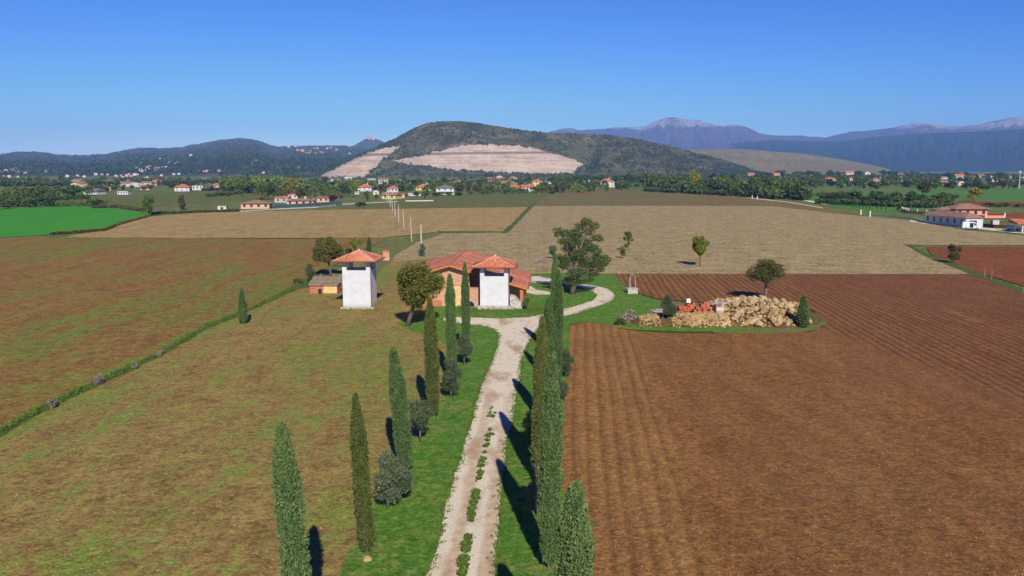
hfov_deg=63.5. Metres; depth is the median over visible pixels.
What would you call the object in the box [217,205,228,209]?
house
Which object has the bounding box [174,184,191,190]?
house
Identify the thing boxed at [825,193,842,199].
tree
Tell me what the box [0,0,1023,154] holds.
sky
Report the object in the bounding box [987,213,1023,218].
field
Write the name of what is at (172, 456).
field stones
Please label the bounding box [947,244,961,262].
leafy tree
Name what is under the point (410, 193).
house
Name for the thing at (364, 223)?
field
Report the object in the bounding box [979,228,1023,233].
yard
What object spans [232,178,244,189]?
tree
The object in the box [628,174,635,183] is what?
tree
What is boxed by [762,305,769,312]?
boulder
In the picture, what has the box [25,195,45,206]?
tree
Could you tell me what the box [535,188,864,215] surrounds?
field
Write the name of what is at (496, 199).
field
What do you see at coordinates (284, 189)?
village trees
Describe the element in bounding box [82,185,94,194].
tree
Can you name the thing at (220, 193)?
hedge
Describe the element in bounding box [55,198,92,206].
reeds
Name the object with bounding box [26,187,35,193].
tree
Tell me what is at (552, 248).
olive tree
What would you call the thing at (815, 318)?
mound
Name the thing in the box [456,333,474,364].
olive tree
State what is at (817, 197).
field
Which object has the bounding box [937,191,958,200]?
tree
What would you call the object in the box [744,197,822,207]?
pale track
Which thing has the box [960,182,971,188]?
tree
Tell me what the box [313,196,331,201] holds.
house
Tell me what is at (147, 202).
tree
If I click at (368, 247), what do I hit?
cypress tree
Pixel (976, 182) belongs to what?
tree
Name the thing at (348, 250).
leafy tree
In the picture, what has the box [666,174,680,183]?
tree
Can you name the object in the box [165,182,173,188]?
tree
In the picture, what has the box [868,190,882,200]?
tree
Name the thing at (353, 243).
leafy tree
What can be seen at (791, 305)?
boulder
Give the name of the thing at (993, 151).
mountain
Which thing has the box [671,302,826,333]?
field margin
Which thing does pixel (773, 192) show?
belt wood
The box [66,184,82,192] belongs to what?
tree
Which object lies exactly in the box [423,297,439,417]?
cypress tree
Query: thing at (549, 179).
tree
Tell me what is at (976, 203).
field
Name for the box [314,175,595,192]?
village trees
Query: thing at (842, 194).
tree
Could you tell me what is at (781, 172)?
tree
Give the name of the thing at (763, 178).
tree
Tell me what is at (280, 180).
poplar wood
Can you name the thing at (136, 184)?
house
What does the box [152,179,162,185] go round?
house
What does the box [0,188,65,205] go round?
thicket
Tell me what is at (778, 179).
tree
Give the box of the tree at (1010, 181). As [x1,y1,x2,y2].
[1007,179,1013,187]
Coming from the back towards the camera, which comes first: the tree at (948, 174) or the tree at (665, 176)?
the tree at (948, 174)
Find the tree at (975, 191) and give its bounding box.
[966,186,982,201]
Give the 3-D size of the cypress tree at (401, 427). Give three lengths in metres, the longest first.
7.689 x 1.359 x 1.273 m
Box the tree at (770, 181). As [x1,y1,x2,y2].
[766,178,777,187]
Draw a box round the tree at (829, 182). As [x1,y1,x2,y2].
[826,179,836,185]
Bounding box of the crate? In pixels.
[715,307,723,311]
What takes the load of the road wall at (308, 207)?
on the ground at (387, 243)
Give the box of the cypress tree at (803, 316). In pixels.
[795,295,810,326]
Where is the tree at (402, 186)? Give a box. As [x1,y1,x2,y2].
[398,184,405,190]
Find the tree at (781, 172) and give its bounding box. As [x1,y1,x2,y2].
[773,170,785,175]
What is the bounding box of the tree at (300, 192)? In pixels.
[294,189,306,197]
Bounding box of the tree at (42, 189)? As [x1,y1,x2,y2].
[34,184,49,192]
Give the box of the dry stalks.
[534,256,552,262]
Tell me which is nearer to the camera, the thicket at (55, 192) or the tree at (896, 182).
the thicket at (55, 192)
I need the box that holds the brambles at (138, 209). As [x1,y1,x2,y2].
[91,204,144,211]
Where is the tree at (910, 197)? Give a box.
[904,192,916,201]
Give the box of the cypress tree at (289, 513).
[270,421,311,575]
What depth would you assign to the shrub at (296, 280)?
130.15 m
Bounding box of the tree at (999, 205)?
[990,203,1006,206]
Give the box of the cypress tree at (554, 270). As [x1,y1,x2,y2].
[550,251,558,306]
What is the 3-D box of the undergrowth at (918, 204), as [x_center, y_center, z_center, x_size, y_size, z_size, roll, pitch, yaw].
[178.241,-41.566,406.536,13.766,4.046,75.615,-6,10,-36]
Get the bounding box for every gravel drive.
[426,276,614,575]
[526,286,550,294]
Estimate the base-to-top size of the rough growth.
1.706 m
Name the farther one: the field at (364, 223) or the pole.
the field at (364, 223)
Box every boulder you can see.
[363,555,372,561]
[718,315,726,319]
[731,312,739,317]
[732,300,738,306]
[740,302,751,306]
[748,317,760,324]
[750,299,757,303]
[755,320,763,326]
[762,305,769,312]
[769,309,778,314]
[769,315,776,323]
[777,316,782,323]
[779,309,785,314]
[784,303,795,307]
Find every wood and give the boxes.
[0,175,277,185]
[0,179,219,186]
[6,174,317,183]
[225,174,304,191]
[308,178,546,184]
[548,174,1019,178]
[554,173,1014,181]
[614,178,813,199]
[689,174,971,188]
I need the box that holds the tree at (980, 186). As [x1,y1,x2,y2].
[973,184,986,188]
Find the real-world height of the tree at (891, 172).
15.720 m
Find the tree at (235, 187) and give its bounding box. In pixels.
[230,183,239,191]
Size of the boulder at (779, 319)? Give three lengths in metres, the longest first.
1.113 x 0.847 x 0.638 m
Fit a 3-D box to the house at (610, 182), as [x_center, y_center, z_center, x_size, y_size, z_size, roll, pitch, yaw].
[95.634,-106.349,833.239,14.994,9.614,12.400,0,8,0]
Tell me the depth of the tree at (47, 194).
406.34 m
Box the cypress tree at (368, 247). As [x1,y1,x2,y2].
[366,237,371,252]
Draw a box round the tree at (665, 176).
[660,173,671,180]
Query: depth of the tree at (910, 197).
415.75 m
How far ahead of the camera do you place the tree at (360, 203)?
396.22 m
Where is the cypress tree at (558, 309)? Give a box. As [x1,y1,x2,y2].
[553,269,563,382]
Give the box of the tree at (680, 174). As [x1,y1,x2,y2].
[671,172,684,188]
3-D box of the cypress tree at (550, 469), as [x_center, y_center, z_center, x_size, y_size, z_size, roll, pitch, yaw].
[1.735,7.747,36.793,1.260,10.149,1.180,3,9,18]
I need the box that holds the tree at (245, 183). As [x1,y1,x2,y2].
[240,177,252,192]
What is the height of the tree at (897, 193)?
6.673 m
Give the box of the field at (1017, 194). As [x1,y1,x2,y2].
[862,188,1023,200]
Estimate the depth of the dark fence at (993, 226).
256.68 m
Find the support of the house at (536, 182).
on the ground at (387, 243)
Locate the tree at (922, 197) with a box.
[916,195,927,201]
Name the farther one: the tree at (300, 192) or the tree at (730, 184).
the tree at (730, 184)
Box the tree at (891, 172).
[883,170,895,173]
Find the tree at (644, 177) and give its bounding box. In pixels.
[639,171,650,186]
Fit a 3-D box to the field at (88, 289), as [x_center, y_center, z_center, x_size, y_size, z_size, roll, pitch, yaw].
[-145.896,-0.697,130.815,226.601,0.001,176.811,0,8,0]
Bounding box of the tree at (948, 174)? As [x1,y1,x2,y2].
[938,172,953,177]
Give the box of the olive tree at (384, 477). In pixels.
[372,448,405,509]
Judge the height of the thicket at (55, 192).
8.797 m
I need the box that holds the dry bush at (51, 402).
[46,397,56,408]
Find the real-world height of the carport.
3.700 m
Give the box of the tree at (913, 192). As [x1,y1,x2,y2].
[905,191,921,202]
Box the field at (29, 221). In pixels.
[0,206,149,236]
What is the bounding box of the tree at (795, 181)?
[792,177,802,184]
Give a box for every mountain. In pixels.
[547,117,1023,149]
[731,129,1023,171]
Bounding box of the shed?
[990,220,998,224]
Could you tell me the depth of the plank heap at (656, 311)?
101.39 m
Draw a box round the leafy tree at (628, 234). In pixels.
[623,231,633,250]
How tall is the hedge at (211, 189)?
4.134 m
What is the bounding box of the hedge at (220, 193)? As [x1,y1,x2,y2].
[205,189,275,196]
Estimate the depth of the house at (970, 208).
314.23 m
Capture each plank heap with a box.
[650,309,677,313]
[708,301,731,305]
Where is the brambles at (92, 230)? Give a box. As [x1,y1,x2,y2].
[50,215,148,234]
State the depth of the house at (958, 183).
906.63 m
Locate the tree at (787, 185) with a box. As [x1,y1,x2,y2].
[784,179,793,192]
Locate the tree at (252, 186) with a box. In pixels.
[244,181,257,192]
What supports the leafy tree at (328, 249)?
on the ground at (387, 243)
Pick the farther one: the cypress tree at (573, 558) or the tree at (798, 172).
the tree at (798, 172)
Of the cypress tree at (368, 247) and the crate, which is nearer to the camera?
the crate
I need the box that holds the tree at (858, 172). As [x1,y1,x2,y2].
[854,171,862,174]
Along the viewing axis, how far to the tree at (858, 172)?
1821.71 m
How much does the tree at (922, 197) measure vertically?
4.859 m
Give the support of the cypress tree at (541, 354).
on the grass at (405, 540)
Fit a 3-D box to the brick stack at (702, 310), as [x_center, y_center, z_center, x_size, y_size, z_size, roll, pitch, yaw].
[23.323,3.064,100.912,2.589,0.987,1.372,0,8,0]
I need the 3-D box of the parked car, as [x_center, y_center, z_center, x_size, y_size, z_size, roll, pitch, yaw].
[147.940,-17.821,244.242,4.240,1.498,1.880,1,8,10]
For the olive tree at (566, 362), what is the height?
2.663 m
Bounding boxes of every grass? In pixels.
[340,273,747,575]
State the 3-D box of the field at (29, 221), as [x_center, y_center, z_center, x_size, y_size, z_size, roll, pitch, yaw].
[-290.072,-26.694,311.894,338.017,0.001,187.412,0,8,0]
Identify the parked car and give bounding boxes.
[1004,225,1020,229]
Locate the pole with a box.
[420,224,422,254]
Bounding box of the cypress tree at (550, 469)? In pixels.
[537,351,563,568]
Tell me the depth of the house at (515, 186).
684.16 m
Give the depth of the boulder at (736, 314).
95.70 m
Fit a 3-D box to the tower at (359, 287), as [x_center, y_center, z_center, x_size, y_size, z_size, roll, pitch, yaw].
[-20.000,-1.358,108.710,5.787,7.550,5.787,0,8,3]
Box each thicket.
[0,187,88,203]
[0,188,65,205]
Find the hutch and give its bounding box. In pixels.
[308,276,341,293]
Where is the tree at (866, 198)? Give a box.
[858,196,874,201]
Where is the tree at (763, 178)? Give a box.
[760,175,767,182]
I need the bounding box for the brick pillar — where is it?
[382,250,390,259]
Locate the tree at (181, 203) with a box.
[177,194,185,209]
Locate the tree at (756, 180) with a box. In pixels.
[749,177,762,185]
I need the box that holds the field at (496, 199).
[335,189,566,209]
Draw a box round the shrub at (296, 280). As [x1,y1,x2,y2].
[293,278,302,283]
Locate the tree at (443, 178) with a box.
[441,176,449,182]
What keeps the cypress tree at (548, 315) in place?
on the grass at (405, 540)
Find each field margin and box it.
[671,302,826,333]
[903,244,1023,292]
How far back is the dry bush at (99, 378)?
69.37 m
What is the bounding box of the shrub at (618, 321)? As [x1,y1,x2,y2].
[614,318,625,324]
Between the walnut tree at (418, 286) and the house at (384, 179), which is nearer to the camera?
the walnut tree at (418, 286)
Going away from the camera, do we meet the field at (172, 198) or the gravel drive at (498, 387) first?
the gravel drive at (498, 387)
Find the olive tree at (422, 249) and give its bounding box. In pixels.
[419,244,425,254]
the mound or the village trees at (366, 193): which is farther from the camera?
the village trees at (366, 193)
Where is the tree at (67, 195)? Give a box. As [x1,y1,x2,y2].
[57,193,72,199]
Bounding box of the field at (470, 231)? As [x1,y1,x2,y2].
[438,231,502,232]
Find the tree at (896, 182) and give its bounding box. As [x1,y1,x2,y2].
[893,180,901,185]
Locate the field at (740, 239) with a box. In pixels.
[393,206,1023,273]
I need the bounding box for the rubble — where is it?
[638,297,797,328]
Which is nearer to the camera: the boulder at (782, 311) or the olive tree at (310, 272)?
the boulder at (782, 311)
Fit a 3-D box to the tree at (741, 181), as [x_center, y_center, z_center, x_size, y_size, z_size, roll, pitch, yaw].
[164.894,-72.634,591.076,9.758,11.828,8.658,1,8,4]
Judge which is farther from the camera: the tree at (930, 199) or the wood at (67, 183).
the wood at (67, 183)
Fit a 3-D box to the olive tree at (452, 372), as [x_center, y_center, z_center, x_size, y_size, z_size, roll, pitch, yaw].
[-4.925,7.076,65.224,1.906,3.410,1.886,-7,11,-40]
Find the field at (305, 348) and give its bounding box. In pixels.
[0,249,457,575]
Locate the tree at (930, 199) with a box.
[921,196,937,202]
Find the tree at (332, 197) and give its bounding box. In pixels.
[329,194,336,200]
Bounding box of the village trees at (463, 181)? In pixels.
[308,174,585,192]
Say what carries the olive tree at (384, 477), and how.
on the grass at (405, 540)
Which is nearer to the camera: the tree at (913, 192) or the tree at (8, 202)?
the tree at (8, 202)
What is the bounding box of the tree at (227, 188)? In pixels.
[223,185,232,191]
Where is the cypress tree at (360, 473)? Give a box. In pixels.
[349,392,375,554]
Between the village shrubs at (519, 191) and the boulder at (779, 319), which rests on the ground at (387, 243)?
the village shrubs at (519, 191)
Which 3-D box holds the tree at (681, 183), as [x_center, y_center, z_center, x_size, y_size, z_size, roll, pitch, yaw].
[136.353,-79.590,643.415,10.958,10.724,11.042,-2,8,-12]
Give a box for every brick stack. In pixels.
[677,305,686,312]
[685,301,694,312]
[692,308,714,312]
[699,301,709,309]
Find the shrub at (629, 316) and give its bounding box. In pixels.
[621,309,637,322]
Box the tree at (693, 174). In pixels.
[688,169,700,183]
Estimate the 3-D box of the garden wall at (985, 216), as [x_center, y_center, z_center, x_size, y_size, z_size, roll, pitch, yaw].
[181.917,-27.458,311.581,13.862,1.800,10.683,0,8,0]
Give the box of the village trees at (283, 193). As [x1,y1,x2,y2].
[225,185,382,196]
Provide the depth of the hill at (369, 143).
6014.77 m
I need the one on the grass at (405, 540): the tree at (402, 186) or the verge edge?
the verge edge
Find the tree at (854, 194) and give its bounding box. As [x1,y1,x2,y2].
[844,190,862,199]
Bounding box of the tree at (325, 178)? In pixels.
[321,176,329,181]
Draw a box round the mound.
[627,299,824,330]
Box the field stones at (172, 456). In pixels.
[0,318,420,575]
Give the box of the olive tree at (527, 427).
[521,409,533,450]
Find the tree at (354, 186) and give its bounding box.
[349,181,359,196]
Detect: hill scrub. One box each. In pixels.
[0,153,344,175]
[279,121,782,177]
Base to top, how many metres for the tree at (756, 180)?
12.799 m
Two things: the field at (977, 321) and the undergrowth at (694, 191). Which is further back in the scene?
the undergrowth at (694, 191)
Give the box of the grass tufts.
[346,282,616,575]
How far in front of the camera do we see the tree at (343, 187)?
542.45 m
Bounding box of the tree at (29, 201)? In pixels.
[19,196,40,206]
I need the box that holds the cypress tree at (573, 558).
[551,478,596,575]
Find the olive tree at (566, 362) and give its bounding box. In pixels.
[561,348,574,376]
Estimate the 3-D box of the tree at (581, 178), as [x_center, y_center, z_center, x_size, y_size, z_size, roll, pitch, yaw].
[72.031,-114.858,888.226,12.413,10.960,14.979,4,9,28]
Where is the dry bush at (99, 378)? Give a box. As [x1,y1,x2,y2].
[92,373,104,383]
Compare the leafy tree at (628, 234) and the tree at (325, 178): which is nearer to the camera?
the leafy tree at (628, 234)
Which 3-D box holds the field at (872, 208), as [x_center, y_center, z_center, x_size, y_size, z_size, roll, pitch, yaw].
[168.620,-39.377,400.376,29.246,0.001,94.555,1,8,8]
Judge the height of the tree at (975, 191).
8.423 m
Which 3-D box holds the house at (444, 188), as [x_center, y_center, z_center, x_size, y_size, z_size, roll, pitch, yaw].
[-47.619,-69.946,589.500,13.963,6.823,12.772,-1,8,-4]
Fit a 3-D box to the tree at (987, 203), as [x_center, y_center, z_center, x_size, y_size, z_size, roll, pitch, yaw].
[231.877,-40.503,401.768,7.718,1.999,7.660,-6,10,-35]
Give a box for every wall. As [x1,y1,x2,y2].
[240,201,397,211]
[866,214,923,221]
[901,207,931,214]
[977,213,1005,217]
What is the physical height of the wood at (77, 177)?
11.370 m
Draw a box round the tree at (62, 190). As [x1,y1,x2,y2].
[53,187,66,193]
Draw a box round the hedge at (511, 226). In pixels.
[503,202,536,232]
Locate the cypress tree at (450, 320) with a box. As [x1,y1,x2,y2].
[444,273,457,361]
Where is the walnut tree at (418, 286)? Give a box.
[396,261,445,325]
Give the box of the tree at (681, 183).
[679,179,693,187]
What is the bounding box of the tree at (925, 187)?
[915,182,931,194]
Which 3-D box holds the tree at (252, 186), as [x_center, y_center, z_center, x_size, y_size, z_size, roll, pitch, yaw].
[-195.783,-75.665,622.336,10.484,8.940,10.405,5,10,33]
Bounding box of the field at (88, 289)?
[0,238,386,425]
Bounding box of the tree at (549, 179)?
[547,177,555,184]
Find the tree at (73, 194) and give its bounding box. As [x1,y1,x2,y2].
[65,192,77,198]
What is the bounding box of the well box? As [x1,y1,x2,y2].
[625,274,637,293]
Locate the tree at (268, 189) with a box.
[257,182,275,199]
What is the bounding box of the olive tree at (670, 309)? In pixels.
[660,294,677,318]
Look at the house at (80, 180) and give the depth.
914.27 m
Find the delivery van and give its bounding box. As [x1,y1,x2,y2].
[961,221,980,228]
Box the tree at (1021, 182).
[1014,180,1023,184]
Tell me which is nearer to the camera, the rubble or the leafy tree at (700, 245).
the rubble
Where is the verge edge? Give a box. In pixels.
[426,283,615,575]
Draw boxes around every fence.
[274,201,341,208]
[983,224,1006,227]
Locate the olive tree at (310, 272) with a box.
[304,263,315,278]
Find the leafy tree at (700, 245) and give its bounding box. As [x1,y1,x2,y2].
[692,235,708,265]
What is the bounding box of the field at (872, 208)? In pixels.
[825,204,924,211]
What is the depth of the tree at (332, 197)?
441.45 m
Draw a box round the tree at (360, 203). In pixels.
[354,202,367,206]
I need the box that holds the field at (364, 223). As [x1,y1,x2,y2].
[68,207,526,238]
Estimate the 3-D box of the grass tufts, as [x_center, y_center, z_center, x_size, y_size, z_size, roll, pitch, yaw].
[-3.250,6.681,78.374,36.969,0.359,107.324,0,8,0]
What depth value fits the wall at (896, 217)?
309.69 m
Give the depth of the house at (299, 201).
411.75 m
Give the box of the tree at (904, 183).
[900,181,909,186]
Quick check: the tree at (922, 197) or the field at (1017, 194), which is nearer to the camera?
the tree at (922, 197)
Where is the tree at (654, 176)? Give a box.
[652,174,658,180]
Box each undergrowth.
[643,187,799,199]
[814,198,955,207]
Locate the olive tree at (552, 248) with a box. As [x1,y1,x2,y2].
[548,245,556,255]
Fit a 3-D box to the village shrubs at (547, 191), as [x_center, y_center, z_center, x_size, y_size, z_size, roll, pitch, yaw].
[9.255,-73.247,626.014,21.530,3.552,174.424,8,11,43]
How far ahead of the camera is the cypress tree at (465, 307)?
80.83 m
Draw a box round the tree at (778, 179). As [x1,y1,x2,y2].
[774,177,784,184]
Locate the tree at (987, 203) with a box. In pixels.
[982,202,997,206]
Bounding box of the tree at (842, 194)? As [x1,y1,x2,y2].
[833,191,849,198]
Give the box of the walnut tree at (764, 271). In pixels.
[745,258,786,296]
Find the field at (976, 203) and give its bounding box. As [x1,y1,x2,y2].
[936,201,1023,206]
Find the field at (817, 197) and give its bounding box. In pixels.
[597,185,931,210]
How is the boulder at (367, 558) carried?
on the grass at (405, 540)
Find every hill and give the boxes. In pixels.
[0,138,375,175]
[287,121,756,177]
[354,138,383,146]
[689,149,890,175]
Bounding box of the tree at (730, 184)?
[721,181,736,189]
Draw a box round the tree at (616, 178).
[613,176,620,181]
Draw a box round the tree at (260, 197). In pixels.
[255,195,264,199]
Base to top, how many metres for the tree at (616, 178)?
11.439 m
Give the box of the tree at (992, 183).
[987,181,998,187]
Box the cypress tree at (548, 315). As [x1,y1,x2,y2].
[543,297,556,354]
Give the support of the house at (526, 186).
on the field at (496, 199)
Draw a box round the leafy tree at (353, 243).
[348,237,362,250]
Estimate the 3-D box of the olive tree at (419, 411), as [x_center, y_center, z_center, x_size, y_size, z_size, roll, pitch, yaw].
[-6.158,8.727,54.642,1.581,3.171,2.170,-5,10,-32]
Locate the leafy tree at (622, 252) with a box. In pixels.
[619,246,625,257]
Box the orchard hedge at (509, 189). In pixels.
[481,186,553,191]
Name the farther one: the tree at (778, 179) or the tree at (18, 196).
the tree at (778, 179)
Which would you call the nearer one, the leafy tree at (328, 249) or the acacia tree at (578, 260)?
the acacia tree at (578, 260)
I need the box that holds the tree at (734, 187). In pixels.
[729,184,740,193]
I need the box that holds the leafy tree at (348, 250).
[345,248,351,253]
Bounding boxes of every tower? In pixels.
[332,249,384,308]
[471,255,517,309]
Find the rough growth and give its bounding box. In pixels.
[150,209,239,214]
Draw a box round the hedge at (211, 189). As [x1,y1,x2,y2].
[201,187,219,190]
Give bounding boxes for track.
[360,233,441,274]
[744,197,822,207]
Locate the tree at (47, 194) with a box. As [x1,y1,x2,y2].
[40,191,53,205]
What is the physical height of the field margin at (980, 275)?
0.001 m
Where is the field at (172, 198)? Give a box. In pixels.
[93,191,301,206]
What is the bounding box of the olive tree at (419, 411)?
[408,397,433,441]
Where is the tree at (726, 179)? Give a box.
[716,176,731,194]
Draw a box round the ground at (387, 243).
[0,172,1023,354]
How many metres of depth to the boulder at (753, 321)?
94.89 m
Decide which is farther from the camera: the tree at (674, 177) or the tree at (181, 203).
the tree at (674, 177)
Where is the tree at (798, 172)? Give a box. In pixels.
[792,171,805,174]
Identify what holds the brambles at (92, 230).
on the field at (364, 223)
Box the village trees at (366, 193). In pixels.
[221,186,401,197]
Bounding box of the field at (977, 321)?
[561,274,1023,575]
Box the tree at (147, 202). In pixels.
[141,194,153,215]
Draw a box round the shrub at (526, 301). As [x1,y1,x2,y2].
[522,296,529,306]
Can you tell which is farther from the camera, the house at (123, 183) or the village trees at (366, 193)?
the house at (123, 183)
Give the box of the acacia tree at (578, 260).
[552,217,611,294]
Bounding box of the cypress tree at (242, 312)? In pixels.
[237,288,247,323]
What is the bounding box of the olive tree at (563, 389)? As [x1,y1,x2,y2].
[558,380,569,406]
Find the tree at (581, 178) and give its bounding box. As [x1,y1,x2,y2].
[575,176,583,182]
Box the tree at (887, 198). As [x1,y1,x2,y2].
[877,195,896,200]
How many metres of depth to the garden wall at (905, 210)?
336.56 m
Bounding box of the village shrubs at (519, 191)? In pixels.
[422,188,594,195]
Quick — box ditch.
[0,274,341,436]
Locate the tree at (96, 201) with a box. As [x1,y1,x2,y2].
[86,198,110,204]
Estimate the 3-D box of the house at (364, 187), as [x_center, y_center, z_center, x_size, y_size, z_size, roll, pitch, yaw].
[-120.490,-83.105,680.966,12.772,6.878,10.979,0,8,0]
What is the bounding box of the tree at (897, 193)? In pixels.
[886,191,902,196]
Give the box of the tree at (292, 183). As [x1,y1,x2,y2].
[286,177,296,192]
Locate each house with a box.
[70,182,87,186]
[71,179,85,181]
[84,188,106,193]
[117,191,131,194]
[120,181,134,186]
[127,182,143,186]
[140,181,155,185]
[140,184,153,189]
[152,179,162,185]
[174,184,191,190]
[192,185,205,189]
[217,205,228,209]
[240,200,273,208]
[274,196,283,202]
[282,196,291,202]
[286,196,316,203]
[288,193,298,198]
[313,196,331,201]
[358,183,372,190]
[373,190,379,194]
[378,178,388,183]
[381,191,401,198]
[387,186,398,191]
[408,191,421,195]
[416,183,431,190]
[436,185,453,194]
[509,184,520,187]
[521,183,533,190]
[531,179,542,185]
[600,178,614,186]
[844,171,853,174]
[924,210,984,227]
[932,203,989,215]
[954,174,964,177]
[955,181,963,185]
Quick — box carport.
[1008,219,1023,232]
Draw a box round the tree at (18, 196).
[13,193,27,205]
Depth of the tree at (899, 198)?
425.97 m
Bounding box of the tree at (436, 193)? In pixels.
[431,192,441,195]
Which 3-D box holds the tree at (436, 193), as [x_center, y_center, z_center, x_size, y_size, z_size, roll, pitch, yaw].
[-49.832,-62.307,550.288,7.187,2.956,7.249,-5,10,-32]
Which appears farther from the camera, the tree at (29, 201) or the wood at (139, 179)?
the wood at (139, 179)
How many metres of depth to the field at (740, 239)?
209.66 m
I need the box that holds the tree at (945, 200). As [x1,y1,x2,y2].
[936,197,952,202]
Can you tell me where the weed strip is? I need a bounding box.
[456,408,495,575]
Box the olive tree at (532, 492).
[524,463,540,515]
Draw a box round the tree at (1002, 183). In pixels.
[997,180,1008,188]
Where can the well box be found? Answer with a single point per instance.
(631, 290)
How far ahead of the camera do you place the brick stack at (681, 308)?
101.76 m
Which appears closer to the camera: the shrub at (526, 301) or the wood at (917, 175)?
the shrub at (526, 301)
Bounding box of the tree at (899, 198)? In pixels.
[893,195,904,201]
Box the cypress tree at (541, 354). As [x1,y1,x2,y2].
[531,315,549,467]
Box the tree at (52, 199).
[43,196,66,203]
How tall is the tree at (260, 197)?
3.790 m
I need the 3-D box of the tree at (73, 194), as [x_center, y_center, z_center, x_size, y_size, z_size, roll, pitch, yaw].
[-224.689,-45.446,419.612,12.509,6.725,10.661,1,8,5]
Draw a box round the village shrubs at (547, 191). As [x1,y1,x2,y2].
[432,187,593,195]
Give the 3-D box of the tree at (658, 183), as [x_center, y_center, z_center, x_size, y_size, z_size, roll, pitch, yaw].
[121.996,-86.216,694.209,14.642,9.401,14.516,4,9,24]
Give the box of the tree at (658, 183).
[653,179,666,187]
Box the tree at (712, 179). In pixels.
[704,177,716,189]
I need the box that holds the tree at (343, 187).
[340,183,349,192]
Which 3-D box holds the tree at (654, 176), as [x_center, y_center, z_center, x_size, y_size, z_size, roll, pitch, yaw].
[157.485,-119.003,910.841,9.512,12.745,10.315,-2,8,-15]
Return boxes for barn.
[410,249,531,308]
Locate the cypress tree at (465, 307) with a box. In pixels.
[460,262,470,342]
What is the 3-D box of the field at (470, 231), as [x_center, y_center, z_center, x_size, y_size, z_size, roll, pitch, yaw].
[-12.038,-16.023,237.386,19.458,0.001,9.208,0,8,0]
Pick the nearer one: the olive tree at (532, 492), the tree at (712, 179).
the olive tree at (532, 492)
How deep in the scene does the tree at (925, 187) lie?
567.19 m
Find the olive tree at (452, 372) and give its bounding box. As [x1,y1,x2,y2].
[441,356,462,397]
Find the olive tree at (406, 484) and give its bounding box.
[390,455,414,504]
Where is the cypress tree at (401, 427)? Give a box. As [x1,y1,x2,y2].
[388,347,413,470]
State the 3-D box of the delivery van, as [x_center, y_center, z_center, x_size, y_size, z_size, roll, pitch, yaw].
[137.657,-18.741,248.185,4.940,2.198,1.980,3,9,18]
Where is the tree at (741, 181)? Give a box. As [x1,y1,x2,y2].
[736,178,748,187]
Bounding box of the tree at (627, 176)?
[623,173,631,180]
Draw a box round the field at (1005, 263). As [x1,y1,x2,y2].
[927,247,1023,285]
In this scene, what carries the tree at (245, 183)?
on the ground at (387, 243)
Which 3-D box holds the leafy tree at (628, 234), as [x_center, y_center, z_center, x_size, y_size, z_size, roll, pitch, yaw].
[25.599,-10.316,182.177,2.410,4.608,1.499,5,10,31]
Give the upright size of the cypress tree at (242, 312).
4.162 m
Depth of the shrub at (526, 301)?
105.54 m
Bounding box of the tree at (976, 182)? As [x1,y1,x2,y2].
[972,180,984,188]
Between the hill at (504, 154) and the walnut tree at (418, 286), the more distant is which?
the hill at (504, 154)
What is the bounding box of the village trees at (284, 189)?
[239,188,378,198]
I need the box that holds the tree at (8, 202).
[0,199,17,207]
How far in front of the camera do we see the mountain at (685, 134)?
11732.76 m
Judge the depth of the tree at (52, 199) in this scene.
398.80 m
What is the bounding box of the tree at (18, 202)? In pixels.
[11,198,24,205]
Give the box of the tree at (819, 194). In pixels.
[813,191,828,198]
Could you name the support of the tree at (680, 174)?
on the ground at (387, 243)
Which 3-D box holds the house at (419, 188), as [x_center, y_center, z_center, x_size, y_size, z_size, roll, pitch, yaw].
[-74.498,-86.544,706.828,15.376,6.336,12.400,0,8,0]
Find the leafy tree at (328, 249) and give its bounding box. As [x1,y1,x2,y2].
[311,236,343,276]

